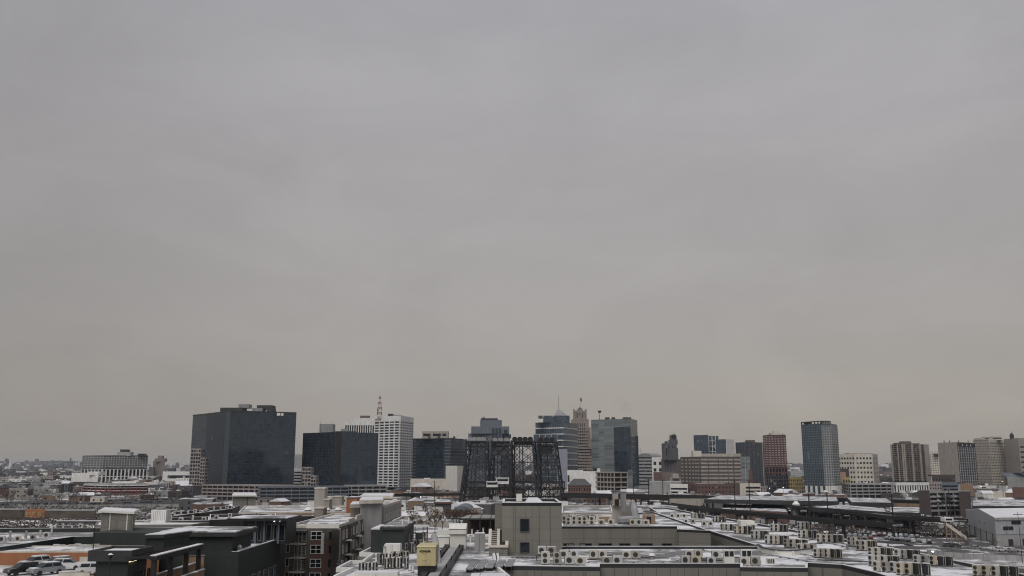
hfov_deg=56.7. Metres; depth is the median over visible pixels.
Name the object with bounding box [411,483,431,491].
gabled house
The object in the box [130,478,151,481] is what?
building
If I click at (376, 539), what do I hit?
stair house annex
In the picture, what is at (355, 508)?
stair tower
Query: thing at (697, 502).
arcade wall
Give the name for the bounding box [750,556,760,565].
condenser unit
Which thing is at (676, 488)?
white banded block
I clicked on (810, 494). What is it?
building
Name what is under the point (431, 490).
building
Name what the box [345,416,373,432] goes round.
ribbed tower
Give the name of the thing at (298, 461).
pale tower
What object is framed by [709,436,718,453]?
lattice tower
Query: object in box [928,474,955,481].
brick works
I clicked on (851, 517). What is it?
storage container
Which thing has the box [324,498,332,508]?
rooftop block
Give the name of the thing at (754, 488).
grey annex
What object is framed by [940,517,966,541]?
footbridge stair
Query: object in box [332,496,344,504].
rooftop block
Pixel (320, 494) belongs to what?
rooftop block
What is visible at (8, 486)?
gabled house
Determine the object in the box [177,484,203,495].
building
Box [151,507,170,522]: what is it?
cooling unit
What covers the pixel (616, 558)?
condenser unit
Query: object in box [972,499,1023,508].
platform canopy
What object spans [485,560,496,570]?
skylight panel
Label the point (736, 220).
sky
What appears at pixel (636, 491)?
gabled house
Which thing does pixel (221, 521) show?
stepped roof building
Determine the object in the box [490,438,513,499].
lift bridge tower
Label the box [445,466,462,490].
white box building
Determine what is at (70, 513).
retaining wall
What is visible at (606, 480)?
parking garage
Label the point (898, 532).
railway track
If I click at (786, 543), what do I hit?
condenser unit
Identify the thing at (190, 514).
stepped roof building
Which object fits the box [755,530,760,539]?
condenser unit
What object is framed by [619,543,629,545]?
window
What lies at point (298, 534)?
window
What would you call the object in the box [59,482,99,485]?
brick mill
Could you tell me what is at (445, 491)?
building
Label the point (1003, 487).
building
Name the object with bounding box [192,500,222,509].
building
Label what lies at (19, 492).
building
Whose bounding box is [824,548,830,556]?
condenser unit
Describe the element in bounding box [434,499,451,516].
canopy house
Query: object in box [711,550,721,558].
condenser unit
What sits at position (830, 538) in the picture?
condenser unit
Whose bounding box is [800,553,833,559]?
roof pipe
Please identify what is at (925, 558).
condenser unit
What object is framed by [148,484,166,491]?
gabled house
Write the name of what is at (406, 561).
condenser unit
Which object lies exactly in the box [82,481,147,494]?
office block
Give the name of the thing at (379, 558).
condenser unit
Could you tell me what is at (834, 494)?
building
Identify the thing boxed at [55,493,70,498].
building
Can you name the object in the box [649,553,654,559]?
roof vent
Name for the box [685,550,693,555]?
condenser unit
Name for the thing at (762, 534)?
condenser unit
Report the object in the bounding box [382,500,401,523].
apartment building
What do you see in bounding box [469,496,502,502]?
building
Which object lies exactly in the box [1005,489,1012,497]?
gabled house
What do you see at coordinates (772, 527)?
condenser unit
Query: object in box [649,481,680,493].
white roofed shed
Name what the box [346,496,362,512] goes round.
ochre wall block
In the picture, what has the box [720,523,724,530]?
condenser unit
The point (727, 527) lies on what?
condenser unit
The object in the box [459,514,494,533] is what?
glass canopy
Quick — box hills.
[0,461,891,470]
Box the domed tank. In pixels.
[792,501,800,515]
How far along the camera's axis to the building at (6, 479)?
1834.05 m
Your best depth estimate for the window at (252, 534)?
184.20 m
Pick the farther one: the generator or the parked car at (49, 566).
the parked car at (49, 566)
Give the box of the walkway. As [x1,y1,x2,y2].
[428,547,456,575]
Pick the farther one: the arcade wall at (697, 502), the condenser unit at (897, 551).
the arcade wall at (697, 502)
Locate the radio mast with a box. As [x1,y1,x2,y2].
[377,397,381,417]
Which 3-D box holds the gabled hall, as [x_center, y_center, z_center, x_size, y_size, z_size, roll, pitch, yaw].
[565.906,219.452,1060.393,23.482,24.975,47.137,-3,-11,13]
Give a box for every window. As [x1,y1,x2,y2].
[147,567,150,575]
[249,525,253,540]
[257,525,260,540]
[266,525,271,540]
[273,525,276,540]
[273,565,275,575]
[279,525,284,540]
[285,558,288,565]
[286,544,289,551]
[294,546,301,556]
[294,560,300,570]
[295,532,301,542]
[302,532,306,541]
[302,546,305,554]
[309,573,320,575]
[310,545,320,553]
[310,559,320,567]
[311,531,321,539]
[520,519,528,531]
[520,542,528,552]
[563,543,573,545]
[579,543,591,545]
[598,543,611,545]
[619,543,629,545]
[639,543,652,545]
[662,543,671,545]
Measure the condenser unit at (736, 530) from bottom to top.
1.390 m
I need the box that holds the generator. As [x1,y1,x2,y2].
[417,543,438,575]
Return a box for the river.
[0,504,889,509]
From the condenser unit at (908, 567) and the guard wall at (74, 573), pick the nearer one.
the condenser unit at (908, 567)
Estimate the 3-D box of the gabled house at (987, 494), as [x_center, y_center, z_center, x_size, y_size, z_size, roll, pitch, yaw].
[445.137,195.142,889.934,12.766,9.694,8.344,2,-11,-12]
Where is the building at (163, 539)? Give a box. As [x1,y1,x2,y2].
[144,530,191,556]
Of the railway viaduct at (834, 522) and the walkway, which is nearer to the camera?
the walkway
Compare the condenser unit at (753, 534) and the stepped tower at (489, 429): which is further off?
the stepped tower at (489, 429)
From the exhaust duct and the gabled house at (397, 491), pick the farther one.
the gabled house at (397, 491)
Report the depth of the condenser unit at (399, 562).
107.09 m
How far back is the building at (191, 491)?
990.41 m
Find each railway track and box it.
[768,523,967,533]
[814,528,974,536]
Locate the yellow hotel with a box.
[788,475,803,492]
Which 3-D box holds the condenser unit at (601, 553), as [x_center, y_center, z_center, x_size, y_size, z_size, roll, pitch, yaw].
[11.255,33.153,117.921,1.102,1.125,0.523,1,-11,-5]
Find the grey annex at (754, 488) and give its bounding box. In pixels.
[740,483,760,494]
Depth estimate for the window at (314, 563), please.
195.75 m
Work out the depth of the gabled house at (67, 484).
1212.38 m
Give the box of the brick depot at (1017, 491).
[1012,487,1023,498]
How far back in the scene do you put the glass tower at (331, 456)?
1181.63 m
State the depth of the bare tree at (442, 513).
207.23 m
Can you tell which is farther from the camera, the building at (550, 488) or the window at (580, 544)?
the building at (550, 488)
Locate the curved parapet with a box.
[756,544,811,555]
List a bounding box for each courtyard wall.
[156,562,195,575]
[182,555,205,568]
[182,569,204,575]
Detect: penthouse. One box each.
[226,515,301,543]
[612,489,639,523]
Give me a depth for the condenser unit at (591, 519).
175.64 m
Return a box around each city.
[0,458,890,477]
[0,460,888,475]
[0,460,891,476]
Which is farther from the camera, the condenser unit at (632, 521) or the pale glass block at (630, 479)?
the pale glass block at (630, 479)
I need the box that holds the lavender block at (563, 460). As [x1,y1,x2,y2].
[557,449,567,487]
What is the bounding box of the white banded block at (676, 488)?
[670,484,687,493]
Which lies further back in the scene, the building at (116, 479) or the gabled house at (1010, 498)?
the building at (116, 479)
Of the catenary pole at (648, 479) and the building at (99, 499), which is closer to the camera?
the catenary pole at (648, 479)
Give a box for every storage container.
[755,519,764,523]
[843,516,853,519]
[952,522,964,524]
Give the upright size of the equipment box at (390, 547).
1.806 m
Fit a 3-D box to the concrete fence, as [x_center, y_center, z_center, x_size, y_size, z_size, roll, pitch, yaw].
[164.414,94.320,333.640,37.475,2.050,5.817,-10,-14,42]
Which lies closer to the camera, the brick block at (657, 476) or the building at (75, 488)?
the brick block at (657, 476)
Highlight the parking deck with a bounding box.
[0,565,93,575]
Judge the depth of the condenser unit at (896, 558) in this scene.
108.36 m
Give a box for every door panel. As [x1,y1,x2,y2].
[421,553,425,564]
[426,553,430,564]
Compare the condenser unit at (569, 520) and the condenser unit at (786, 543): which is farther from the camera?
the condenser unit at (569, 520)
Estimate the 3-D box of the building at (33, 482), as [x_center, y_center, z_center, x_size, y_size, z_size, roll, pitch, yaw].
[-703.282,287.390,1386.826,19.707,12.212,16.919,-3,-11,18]
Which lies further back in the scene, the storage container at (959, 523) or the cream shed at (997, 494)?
the cream shed at (997, 494)
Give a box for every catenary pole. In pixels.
[646,478,650,504]
[731,480,736,509]
[746,479,751,519]
[808,494,810,529]
[823,492,829,533]
[891,494,894,536]
[1013,512,1022,562]
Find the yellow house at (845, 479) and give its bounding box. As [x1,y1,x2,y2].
[841,477,850,492]
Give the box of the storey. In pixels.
[92,526,258,551]
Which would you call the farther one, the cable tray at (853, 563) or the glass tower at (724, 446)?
the glass tower at (724, 446)
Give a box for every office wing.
[189,449,209,485]
[302,467,318,485]
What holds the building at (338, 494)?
on the ground at (428, 499)
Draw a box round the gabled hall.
[1002,473,1023,488]
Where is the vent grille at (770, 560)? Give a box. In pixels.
[766,558,774,563]
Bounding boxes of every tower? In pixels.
[153,456,166,475]
[189,404,296,484]
[294,454,301,467]
[301,421,377,485]
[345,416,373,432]
[350,501,359,516]
[359,497,383,550]
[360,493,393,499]
[374,414,413,489]
[459,437,489,501]
[468,417,510,488]
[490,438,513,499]
[495,494,561,555]
[510,437,539,498]
[535,410,577,469]
[536,437,564,500]
[571,398,591,470]
[591,411,638,488]
[661,433,680,476]
[693,435,708,453]
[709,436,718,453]
[715,439,734,453]
[735,440,764,485]
[740,457,749,482]
[749,469,752,482]
[763,431,787,489]
[801,421,841,493]
[890,441,931,480]
[938,440,977,484]
[973,437,1007,490]
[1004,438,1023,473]
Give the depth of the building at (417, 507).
641.84 m
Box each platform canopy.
[703,495,838,516]
[722,504,787,522]
[810,504,886,528]
[846,497,893,521]
[888,507,920,529]
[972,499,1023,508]
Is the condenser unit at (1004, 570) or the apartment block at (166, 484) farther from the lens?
the apartment block at (166, 484)
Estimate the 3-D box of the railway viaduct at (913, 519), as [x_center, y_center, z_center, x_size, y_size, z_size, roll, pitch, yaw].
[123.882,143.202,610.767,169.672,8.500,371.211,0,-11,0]
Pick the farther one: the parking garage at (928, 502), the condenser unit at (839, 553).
the parking garage at (928, 502)
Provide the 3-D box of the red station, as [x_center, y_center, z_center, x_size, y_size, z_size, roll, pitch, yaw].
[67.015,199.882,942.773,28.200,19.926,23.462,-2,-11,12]
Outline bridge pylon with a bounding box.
[510,442,510,498]
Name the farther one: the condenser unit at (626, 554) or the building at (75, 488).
the building at (75, 488)
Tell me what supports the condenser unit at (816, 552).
on the apartment building at (736, 543)
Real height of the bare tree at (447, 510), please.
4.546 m
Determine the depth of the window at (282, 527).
184.29 m
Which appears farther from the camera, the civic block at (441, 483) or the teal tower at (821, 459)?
the civic block at (441, 483)
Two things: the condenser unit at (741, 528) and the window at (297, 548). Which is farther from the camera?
the window at (297, 548)
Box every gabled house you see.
[0,483,21,496]
[46,486,58,492]
[61,481,72,491]
[79,492,93,500]
[101,493,111,498]
[127,476,138,480]
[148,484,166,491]
[174,481,188,485]
[269,498,289,504]
[392,488,405,493]
[401,511,429,515]
[408,497,423,509]
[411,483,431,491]
[451,501,483,516]
[593,490,612,501]
[626,489,644,499]
[753,492,769,495]
[774,489,798,495]
[978,491,993,498]
[994,497,1014,499]
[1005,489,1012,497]
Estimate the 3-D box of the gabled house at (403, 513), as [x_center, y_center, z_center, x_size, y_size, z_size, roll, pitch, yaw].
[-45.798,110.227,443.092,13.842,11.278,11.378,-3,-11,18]
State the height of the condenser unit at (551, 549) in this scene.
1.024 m
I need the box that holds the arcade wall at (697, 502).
[669,499,706,514]
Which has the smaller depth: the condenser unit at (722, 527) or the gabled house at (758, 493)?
the condenser unit at (722, 527)
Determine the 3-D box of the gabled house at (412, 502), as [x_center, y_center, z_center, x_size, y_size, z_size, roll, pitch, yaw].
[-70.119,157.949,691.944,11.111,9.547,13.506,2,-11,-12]
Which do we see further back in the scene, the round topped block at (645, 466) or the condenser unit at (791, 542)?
the round topped block at (645, 466)
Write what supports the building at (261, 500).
on the ground at (428, 499)
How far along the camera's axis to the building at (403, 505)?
640.71 m
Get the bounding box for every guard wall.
[58,571,90,575]
[79,557,87,561]
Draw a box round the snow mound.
[525,497,542,501]
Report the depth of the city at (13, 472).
3578.44 m
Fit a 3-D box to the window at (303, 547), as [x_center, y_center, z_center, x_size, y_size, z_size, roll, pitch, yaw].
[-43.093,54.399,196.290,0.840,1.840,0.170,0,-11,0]
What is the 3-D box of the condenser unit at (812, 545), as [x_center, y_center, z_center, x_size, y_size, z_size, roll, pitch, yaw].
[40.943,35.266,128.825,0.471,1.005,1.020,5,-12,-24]
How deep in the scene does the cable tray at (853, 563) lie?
111.57 m
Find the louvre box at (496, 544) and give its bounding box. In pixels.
[488,529,507,555]
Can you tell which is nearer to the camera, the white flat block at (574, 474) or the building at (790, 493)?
the building at (790, 493)
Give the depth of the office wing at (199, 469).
1100.86 m
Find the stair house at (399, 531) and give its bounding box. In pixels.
[380,518,415,554]
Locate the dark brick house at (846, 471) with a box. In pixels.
[840,469,848,476]
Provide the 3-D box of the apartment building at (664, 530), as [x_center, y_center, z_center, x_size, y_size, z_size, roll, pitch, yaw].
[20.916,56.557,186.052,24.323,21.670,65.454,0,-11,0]
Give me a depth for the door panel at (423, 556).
98.94 m
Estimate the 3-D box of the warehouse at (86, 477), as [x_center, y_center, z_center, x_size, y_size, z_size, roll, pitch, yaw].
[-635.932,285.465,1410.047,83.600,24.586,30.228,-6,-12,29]
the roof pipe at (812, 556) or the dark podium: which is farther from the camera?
the dark podium
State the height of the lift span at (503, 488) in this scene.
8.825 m
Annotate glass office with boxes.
[412,431,467,483]
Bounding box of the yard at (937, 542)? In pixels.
[846,529,1023,555]
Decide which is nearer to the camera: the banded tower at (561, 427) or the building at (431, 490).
the building at (431, 490)
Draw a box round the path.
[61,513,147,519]
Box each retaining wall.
[0,509,24,518]
[44,510,95,517]
[56,520,146,522]
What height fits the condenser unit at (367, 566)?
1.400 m
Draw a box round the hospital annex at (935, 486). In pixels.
[929,481,941,490]
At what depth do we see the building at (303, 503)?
609.20 m
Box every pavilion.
[87,546,153,575]
[98,507,139,531]
[232,492,256,509]
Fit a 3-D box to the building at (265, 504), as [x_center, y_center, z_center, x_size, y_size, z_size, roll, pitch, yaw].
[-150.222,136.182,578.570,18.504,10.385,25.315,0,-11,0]
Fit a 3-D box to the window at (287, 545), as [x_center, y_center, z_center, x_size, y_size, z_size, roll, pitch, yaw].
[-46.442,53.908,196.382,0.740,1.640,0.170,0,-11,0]
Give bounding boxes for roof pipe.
[511,556,537,557]
[587,561,663,562]
[772,555,813,561]
[792,534,845,546]
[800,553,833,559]
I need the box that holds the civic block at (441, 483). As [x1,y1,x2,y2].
[410,478,445,489]
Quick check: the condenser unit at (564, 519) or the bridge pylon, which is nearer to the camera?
the condenser unit at (564, 519)
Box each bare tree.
[406,508,419,517]
[409,514,420,527]
[417,518,428,529]
[422,504,437,516]
[428,515,442,526]
[434,508,450,528]
[446,508,457,519]
[450,511,462,522]
[462,509,478,515]
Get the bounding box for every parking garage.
[201,484,303,500]
[257,485,348,501]
[344,484,386,496]
[595,472,627,489]
[841,483,893,497]
[918,490,971,515]
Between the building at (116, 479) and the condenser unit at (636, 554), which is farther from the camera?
the building at (116, 479)
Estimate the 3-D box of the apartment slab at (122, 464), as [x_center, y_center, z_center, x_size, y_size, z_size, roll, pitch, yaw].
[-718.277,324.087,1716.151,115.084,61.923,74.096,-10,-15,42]
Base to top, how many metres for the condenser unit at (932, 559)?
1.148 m
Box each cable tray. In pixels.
[817,559,867,561]
[835,563,867,564]
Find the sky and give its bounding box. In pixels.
[0,0,1023,464]
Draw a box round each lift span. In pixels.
[462,481,564,489]
[462,487,509,496]
[512,487,559,496]
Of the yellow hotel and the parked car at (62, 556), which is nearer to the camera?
the parked car at (62, 556)
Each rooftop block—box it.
[314,487,327,506]
[314,507,327,516]
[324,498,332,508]
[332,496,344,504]
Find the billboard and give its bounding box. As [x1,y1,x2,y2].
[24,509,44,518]
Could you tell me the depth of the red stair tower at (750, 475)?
1039.70 m
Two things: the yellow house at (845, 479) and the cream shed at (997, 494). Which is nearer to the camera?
the cream shed at (997, 494)
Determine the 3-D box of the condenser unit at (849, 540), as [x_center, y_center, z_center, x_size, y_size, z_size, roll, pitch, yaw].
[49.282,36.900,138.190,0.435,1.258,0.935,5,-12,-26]
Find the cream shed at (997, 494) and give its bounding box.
[993,491,1005,498]
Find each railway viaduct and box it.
[394,493,461,498]
[559,493,918,509]
[559,495,967,532]
[649,501,903,538]
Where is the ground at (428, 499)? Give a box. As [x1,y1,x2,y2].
[0,476,1023,573]
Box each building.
[0,476,24,481]
[0,527,178,550]
[8,477,34,481]
[8,486,27,497]
[17,482,30,485]
[25,480,40,484]
[33,484,49,496]
[40,475,52,480]
[42,495,55,499]
[45,479,70,485]
[49,526,93,527]
[51,484,63,492]
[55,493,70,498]
[68,495,84,500]
[73,485,83,490]
[90,496,108,501]
[95,521,209,527]
[109,478,128,481]
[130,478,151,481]
[139,495,153,499]
[144,517,209,521]
[144,530,191,556]
[150,488,171,496]
[158,540,279,575]
[168,489,188,497]
[169,484,178,490]
[172,509,209,516]
[176,476,188,480]
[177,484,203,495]
[178,496,215,509]
[184,487,193,497]
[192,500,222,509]
[200,505,239,516]
[209,513,275,525]
[238,506,345,517]
[255,503,284,505]
[257,497,276,504]
[279,515,313,575]
[284,513,363,575]
[285,502,313,505]
[299,500,313,504]
[328,493,347,505]
[333,534,509,575]
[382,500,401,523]
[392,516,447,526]
[393,499,405,510]
[403,490,421,496]
[414,504,434,510]
[414,517,461,533]
[424,488,440,492]
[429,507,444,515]
[435,489,459,497]
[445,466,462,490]
[454,503,473,516]
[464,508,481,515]
[469,488,490,499]
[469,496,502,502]
[473,500,494,514]
[496,507,1023,575]
[502,485,519,495]
[526,488,546,497]
[539,483,558,492]
[557,495,586,502]
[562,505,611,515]
[562,512,710,545]
[568,501,593,504]
[587,498,605,502]
[637,503,677,508]
[671,492,697,494]
[784,491,802,495]
[790,469,803,475]
[799,493,814,495]
[820,490,840,494]
[823,491,843,497]
[881,493,892,498]
[890,494,918,498]
[893,490,913,496]
[893,497,918,506]
[973,483,996,487]
[973,487,998,492]
[974,490,982,497]
[975,497,993,499]
[999,483,1007,490]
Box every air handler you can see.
[437,523,467,549]
[737,520,756,529]
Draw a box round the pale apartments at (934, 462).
[929,452,939,479]
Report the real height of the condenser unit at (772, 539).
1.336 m
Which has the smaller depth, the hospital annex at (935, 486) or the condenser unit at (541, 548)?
the condenser unit at (541, 548)
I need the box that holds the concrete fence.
[927,549,1023,560]
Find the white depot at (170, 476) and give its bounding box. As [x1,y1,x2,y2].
[162,471,189,481]
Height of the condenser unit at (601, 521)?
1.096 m
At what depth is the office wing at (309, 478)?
1103.45 m
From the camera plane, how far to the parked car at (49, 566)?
135.95 m
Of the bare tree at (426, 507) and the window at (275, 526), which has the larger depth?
the bare tree at (426, 507)
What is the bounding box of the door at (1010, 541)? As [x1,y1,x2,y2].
[1008,539,1013,545]
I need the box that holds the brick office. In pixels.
[680,451,740,494]
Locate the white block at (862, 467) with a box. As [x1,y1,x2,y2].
[839,453,878,482]
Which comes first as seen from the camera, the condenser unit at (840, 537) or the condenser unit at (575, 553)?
the condenser unit at (575, 553)
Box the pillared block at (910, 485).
[888,481,929,492]
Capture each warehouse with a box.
[71,472,104,481]
[686,483,733,494]
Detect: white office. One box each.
[293,468,301,484]
[652,458,661,480]
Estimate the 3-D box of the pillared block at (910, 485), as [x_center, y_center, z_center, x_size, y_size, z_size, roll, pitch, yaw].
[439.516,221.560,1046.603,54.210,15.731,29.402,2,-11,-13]
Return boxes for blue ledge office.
[942,482,957,490]
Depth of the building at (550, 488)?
1154.73 m
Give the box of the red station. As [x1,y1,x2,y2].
[567,479,591,492]
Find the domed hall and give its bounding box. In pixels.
[670,474,680,480]
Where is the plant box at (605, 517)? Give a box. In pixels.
[596,514,611,521]
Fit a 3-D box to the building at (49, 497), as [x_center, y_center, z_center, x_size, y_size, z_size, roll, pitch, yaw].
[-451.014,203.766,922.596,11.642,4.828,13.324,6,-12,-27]
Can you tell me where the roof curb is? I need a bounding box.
[489,573,505,575]
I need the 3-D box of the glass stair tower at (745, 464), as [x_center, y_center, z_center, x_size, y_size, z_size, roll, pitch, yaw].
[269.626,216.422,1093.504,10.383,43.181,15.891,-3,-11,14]
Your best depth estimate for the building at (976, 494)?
916.88 m
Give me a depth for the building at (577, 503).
580.53 m
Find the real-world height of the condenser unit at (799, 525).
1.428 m
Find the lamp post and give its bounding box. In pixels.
[108,553,112,575]
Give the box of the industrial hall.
[965,508,1023,545]
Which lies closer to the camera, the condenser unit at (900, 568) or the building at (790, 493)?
the condenser unit at (900, 568)
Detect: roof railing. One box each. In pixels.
[419,544,449,575]
[438,544,463,575]
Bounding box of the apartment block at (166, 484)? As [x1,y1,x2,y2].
[149,482,168,487]
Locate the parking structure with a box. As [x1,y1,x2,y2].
[0,546,158,575]
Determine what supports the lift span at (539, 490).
attached to the lift bridge tower at (524, 441)
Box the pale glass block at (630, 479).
[628,470,632,488]
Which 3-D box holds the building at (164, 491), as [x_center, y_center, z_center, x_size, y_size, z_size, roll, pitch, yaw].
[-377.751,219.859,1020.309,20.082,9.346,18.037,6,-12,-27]
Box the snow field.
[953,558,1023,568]
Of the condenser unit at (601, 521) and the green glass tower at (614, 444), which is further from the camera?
the green glass tower at (614, 444)
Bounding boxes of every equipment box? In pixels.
[354,571,399,575]
[384,543,401,556]
[415,531,422,549]
[474,532,484,550]
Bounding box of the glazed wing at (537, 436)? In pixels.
[533,434,557,485]
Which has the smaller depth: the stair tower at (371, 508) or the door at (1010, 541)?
the stair tower at (371, 508)
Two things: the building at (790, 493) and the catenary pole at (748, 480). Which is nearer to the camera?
the catenary pole at (748, 480)
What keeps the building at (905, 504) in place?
on the ground at (428, 499)
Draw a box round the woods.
[0,462,892,482]
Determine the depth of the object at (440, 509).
292.95 m
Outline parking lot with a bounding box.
[0,498,180,503]
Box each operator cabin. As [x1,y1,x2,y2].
[486,481,497,496]
[496,478,508,498]
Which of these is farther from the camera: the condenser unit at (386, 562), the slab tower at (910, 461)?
the slab tower at (910, 461)
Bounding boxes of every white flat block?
[567,470,582,489]
[583,468,599,492]
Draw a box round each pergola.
[125,544,203,575]
[414,525,428,542]
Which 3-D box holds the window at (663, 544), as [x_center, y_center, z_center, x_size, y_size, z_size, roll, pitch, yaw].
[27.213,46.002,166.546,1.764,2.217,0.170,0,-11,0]
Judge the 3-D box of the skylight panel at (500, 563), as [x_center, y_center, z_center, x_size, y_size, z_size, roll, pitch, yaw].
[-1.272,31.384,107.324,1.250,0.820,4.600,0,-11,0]
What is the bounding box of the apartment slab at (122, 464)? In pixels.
[81,449,147,482]
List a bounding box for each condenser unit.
[0,536,5,541]
[14,536,20,540]
[43,532,49,537]
[359,562,363,570]
[365,562,370,570]
[372,561,377,570]
[377,553,381,564]
[384,557,388,568]
[390,557,395,568]
[397,556,402,568]
[403,551,408,562]
[404,557,408,567]
[409,542,413,553]
[537,546,546,554]
[541,551,550,564]
[547,546,556,553]
[553,552,561,564]
[559,550,568,558]
[562,516,566,524]
[564,556,574,564]
[567,517,571,524]
[570,550,578,556]
[571,516,576,524]
[576,557,585,565]
[577,516,582,524]
[582,516,587,524]
[589,516,594,523]
[589,549,597,558]
[598,519,604,525]
[598,550,606,558]
[602,556,612,562]
[608,519,614,525]
[612,555,622,562]
[622,550,631,558]
[629,519,635,525]
[631,551,640,558]
[636,519,642,525]
[643,520,649,525]
[680,555,690,562]
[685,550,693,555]
[690,556,701,562]
[694,549,702,557]
[706,557,715,562]
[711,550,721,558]
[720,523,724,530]
[725,524,729,530]
[734,525,738,533]
[739,525,743,533]
[739,557,749,565]
[744,526,747,533]
[748,525,752,533]
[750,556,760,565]
[751,530,755,538]
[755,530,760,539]
[759,530,763,539]
[765,535,769,544]
[770,524,774,531]
[770,535,774,544]
[775,524,779,531]
[775,535,779,544]
[779,524,783,531]
[779,535,783,544]
[783,539,789,547]
[784,524,787,531]
[789,539,795,547]
[797,521,801,529]
[797,530,802,537]
[797,543,803,548]
[802,522,805,529]
[803,529,807,537]
[804,543,809,548]
[808,530,813,537]
[810,543,816,550]
[813,530,817,537]
[813,548,819,557]
[816,534,821,542]
[820,548,824,557]
[822,534,827,542]
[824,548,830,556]
[828,534,833,542]
[829,548,836,557]
[832,534,837,542]
[836,549,842,558]
[838,534,843,543]
[847,536,852,544]
[855,540,861,550]
[862,540,867,550]
[867,540,872,546]
[867,547,874,554]
[868,554,874,566]
[872,560,880,571]
[874,547,880,554]
[875,555,880,563]
[880,547,886,554]
[881,555,887,561]
[881,561,889,572]
[886,547,892,555]
[887,555,892,561]
[889,561,895,572]
[892,555,899,561]
[894,549,901,558]
[895,562,904,575]
[901,549,906,558]
[904,562,912,575]
[907,549,913,559]
[913,554,920,562]
[913,562,921,575]
[921,555,928,564]
[921,562,930,575]
[929,555,936,565]
[937,555,945,565]
[945,556,953,566]
[972,564,981,575]
[981,564,990,575]
[990,565,999,575]
[999,565,1008,575]
[1009,566,1018,575]
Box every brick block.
[653,472,661,480]
[662,472,675,480]
[960,484,973,495]
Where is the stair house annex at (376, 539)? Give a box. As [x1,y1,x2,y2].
[371,524,383,552]
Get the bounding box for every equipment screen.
[722,549,734,562]
[740,549,751,561]
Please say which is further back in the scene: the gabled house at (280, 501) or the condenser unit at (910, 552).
the gabled house at (280, 501)
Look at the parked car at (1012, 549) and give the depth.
359.45 m
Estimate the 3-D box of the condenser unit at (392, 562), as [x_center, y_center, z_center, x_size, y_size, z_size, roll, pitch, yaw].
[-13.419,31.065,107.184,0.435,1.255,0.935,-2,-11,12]
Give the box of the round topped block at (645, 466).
[639,453,660,487]
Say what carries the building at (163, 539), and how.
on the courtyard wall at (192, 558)
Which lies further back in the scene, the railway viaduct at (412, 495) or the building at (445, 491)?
the building at (445, 491)
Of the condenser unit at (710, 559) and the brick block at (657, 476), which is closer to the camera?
the condenser unit at (710, 559)
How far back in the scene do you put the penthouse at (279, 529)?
184.38 m
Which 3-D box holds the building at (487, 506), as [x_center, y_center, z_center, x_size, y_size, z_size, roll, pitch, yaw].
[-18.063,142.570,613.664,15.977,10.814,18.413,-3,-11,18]
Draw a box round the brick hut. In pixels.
[642,513,654,523]
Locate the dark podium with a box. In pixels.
[766,475,788,494]
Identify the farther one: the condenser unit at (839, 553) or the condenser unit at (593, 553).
the condenser unit at (839, 553)
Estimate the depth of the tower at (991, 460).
1218.39 m
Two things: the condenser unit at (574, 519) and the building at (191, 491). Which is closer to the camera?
the condenser unit at (574, 519)
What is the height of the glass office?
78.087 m
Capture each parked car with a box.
[3,561,38,575]
[19,555,50,562]
[26,561,65,575]
[39,555,71,563]
[53,558,81,569]
[75,562,95,571]
[949,543,961,546]
[969,545,981,549]
[994,547,1006,550]
[1006,548,1019,551]
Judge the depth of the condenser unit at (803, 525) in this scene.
172.63 m
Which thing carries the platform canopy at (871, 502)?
on the ground at (428, 499)
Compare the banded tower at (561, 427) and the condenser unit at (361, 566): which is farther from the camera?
the banded tower at (561, 427)
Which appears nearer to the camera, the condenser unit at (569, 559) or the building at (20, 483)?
the condenser unit at (569, 559)
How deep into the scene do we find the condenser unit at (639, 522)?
174.38 m
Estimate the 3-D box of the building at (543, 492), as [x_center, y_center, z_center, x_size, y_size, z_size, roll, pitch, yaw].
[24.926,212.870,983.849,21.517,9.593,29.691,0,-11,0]
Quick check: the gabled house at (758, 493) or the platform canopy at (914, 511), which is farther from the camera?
the gabled house at (758, 493)
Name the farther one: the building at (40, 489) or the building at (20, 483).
the building at (20, 483)
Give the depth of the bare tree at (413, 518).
197.54 m
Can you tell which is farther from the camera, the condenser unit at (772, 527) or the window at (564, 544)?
the condenser unit at (772, 527)
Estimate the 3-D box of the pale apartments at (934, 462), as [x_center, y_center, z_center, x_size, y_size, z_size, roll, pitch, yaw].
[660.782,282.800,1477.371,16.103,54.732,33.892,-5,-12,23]
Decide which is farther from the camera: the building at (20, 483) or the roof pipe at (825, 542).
the building at (20, 483)
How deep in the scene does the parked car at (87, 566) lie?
135.49 m
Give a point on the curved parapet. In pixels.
(761, 548)
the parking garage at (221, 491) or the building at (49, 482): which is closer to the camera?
the parking garage at (221, 491)
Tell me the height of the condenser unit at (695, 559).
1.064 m
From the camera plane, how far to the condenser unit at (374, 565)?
100.04 m
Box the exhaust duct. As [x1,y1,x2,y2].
[431,533,440,562]
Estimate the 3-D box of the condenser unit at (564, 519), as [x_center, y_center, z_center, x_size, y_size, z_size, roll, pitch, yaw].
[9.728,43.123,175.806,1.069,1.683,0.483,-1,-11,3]
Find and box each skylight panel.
[466,561,478,572]
[475,561,487,571]
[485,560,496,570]
[495,560,505,569]
[505,559,515,569]

